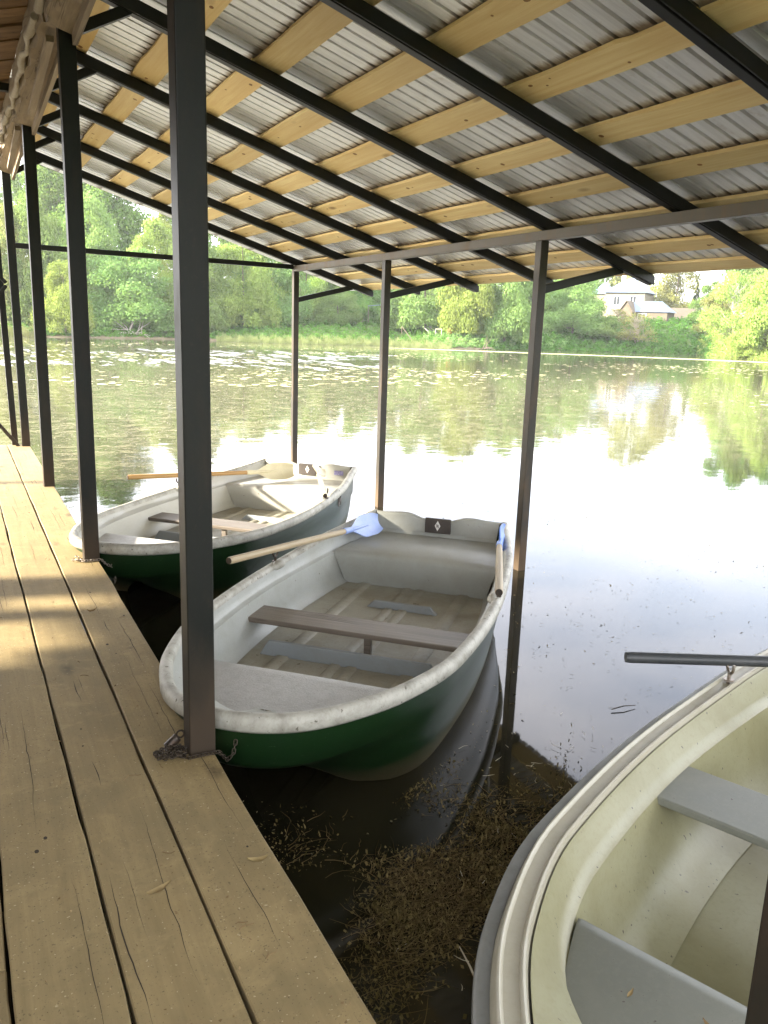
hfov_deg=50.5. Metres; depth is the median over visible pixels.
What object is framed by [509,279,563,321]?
tree
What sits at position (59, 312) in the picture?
tree
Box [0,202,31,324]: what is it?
tree
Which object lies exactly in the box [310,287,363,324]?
tree
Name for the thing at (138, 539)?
rowing boat
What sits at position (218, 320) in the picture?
tree
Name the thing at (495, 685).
floating specks
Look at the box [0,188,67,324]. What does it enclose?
tree
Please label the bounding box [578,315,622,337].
bush
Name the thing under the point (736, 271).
tree
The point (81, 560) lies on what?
mooring chain
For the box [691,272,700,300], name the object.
spruce tree
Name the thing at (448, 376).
lily pads
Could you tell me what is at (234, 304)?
tree
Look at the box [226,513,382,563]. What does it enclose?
oar
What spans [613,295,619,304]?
window
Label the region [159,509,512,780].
rowing boat
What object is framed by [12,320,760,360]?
ground
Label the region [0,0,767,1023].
boat canopy
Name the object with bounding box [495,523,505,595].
oar
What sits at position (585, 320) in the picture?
tree
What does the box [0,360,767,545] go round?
floating weed
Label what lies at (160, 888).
dry leaf
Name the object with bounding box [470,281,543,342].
tree
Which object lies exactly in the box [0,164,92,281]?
tree
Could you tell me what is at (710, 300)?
tree
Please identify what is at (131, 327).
fallen branch
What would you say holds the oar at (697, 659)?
on the rowing boat at (638, 863)
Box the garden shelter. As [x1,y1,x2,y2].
[368,305,380,321]
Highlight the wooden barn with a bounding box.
[671,308,702,320]
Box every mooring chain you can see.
[72,555,115,577]
[153,729,237,761]
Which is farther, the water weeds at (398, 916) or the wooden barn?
the wooden barn
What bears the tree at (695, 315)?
on the ground
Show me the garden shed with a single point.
(660, 309)
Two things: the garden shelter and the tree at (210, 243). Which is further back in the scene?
the tree at (210, 243)
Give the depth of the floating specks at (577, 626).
5.89 m
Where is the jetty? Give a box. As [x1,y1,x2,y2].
[0,444,375,1023]
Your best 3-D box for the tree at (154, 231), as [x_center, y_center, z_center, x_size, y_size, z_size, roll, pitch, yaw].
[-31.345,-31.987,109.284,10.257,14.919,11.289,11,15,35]
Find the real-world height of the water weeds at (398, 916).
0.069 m
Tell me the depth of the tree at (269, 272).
148.98 m
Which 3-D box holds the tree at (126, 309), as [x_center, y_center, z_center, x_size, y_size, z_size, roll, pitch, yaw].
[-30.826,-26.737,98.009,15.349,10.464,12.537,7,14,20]
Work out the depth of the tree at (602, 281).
169.32 m
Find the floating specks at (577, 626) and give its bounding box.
[363,467,766,808]
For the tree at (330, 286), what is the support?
on the ground
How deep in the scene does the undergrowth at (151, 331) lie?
100.58 m
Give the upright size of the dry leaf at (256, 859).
0.018 m
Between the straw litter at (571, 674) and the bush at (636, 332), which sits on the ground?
the bush at (636, 332)
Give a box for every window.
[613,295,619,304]
[630,296,636,302]
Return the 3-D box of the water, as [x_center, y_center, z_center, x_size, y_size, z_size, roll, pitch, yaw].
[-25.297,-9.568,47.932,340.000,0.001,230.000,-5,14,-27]
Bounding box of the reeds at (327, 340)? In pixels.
[216,332,451,348]
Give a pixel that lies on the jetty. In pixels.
(211, 982)
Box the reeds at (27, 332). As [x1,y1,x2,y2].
[0,324,33,336]
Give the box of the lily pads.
[0,342,767,406]
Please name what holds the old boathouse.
in the water
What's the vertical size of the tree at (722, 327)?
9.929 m
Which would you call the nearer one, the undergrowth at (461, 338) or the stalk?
the stalk
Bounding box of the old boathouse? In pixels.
[0,0,95,179]
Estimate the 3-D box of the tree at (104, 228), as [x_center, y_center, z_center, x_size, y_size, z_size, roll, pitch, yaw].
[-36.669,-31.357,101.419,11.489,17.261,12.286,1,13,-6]
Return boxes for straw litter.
[440,712,602,787]
[462,593,715,810]
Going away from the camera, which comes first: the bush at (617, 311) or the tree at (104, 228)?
the tree at (104, 228)
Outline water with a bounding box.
[0,335,767,1023]
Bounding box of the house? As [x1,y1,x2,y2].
[592,276,655,319]
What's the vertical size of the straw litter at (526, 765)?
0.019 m
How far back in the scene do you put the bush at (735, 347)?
88.94 m
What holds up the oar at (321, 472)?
on the rowing boat at (138, 539)
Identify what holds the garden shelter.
on the ground
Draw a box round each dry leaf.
[146,880,169,893]
[247,854,267,861]
[627,988,633,996]
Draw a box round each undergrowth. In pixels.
[0,318,452,343]
[422,324,570,348]
[480,316,711,355]
[696,328,767,361]
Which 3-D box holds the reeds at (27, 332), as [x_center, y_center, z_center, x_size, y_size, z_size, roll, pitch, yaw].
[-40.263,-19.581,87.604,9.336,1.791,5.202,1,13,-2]
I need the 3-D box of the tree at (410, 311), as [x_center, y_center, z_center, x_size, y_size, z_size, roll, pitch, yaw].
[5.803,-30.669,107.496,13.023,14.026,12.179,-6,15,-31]
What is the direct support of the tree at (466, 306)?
on the ground
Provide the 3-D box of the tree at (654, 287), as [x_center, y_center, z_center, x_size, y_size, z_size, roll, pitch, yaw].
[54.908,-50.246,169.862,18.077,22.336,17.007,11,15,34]
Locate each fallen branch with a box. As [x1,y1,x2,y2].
[113,316,149,336]
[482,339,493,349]
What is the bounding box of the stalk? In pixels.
[459,946,473,975]
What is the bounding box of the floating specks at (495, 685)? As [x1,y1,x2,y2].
[63,429,763,1021]
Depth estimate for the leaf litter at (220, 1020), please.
2.43 m
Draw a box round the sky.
[0,158,725,302]
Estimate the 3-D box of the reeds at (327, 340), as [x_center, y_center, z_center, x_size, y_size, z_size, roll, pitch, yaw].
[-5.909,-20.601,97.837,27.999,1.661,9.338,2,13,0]
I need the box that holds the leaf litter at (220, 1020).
[0,486,350,1023]
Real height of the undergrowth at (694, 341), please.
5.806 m
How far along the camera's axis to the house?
142.41 m
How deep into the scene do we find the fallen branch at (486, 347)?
94.59 m
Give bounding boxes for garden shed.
[619,300,675,320]
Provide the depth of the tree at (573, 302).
155.24 m
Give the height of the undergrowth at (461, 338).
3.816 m
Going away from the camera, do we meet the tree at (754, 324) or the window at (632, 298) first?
the tree at (754, 324)
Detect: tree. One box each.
[0,162,51,270]
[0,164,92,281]
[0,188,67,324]
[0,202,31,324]
[28,259,95,333]
[44,191,131,326]
[49,182,161,283]
[86,246,174,330]
[121,215,172,322]
[153,213,172,277]
[155,216,216,285]
[156,244,237,333]
[208,233,249,284]
[209,242,284,327]
[234,252,314,324]
[234,257,277,283]
[276,262,341,321]
[307,274,343,319]
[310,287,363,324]
[336,287,390,322]
[377,286,460,329]
[418,289,443,299]
[435,283,502,335]
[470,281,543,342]
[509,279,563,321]
[530,289,588,314]
[543,279,607,336]
[587,276,620,299]
[607,274,684,300]
[653,272,703,308]
[685,279,727,325]
[690,290,734,332]
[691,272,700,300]
[697,270,767,350]
[720,268,757,308]
[726,268,767,325]
[740,269,767,347]
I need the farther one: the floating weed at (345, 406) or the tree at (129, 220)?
the tree at (129, 220)
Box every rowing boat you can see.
[69,458,356,599]
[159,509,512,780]
[471,649,767,1023]
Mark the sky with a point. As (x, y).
(709, 276)
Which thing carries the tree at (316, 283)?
on the ground
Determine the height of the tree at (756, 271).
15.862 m
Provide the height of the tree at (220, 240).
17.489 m
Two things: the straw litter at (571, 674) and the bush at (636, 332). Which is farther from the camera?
the bush at (636, 332)
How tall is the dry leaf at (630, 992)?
0.006 m
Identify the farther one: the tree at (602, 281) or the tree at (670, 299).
the tree at (602, 281)
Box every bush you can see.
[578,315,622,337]
[606,309,630,322]
[614,313,657,342]
[723,319,767,355]
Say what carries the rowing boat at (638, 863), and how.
on the water
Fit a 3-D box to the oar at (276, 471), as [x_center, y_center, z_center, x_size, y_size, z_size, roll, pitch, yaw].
[-1.635,-0.371,7.881,1.680,0.170,0.079,-4,-1,-34]
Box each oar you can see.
[127,462,293,479]
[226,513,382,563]
[313,462,326,497]
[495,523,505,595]
[624,652,767,666]
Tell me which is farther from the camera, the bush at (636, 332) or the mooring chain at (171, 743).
the bush at (636, 332)
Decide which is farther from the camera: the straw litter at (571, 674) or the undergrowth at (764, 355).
the undergrowth at (764, 355)
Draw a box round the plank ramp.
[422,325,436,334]
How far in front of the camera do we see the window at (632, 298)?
140.82 m
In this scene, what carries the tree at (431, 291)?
on the ground
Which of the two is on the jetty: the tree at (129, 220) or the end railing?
the end railing
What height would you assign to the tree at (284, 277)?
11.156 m
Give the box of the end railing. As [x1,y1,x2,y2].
[0,274,19,445]
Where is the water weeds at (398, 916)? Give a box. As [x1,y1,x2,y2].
[257,698,616,1023]
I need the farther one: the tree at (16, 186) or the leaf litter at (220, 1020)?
the tree at (16, 186)
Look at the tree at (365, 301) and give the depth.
115.04 m

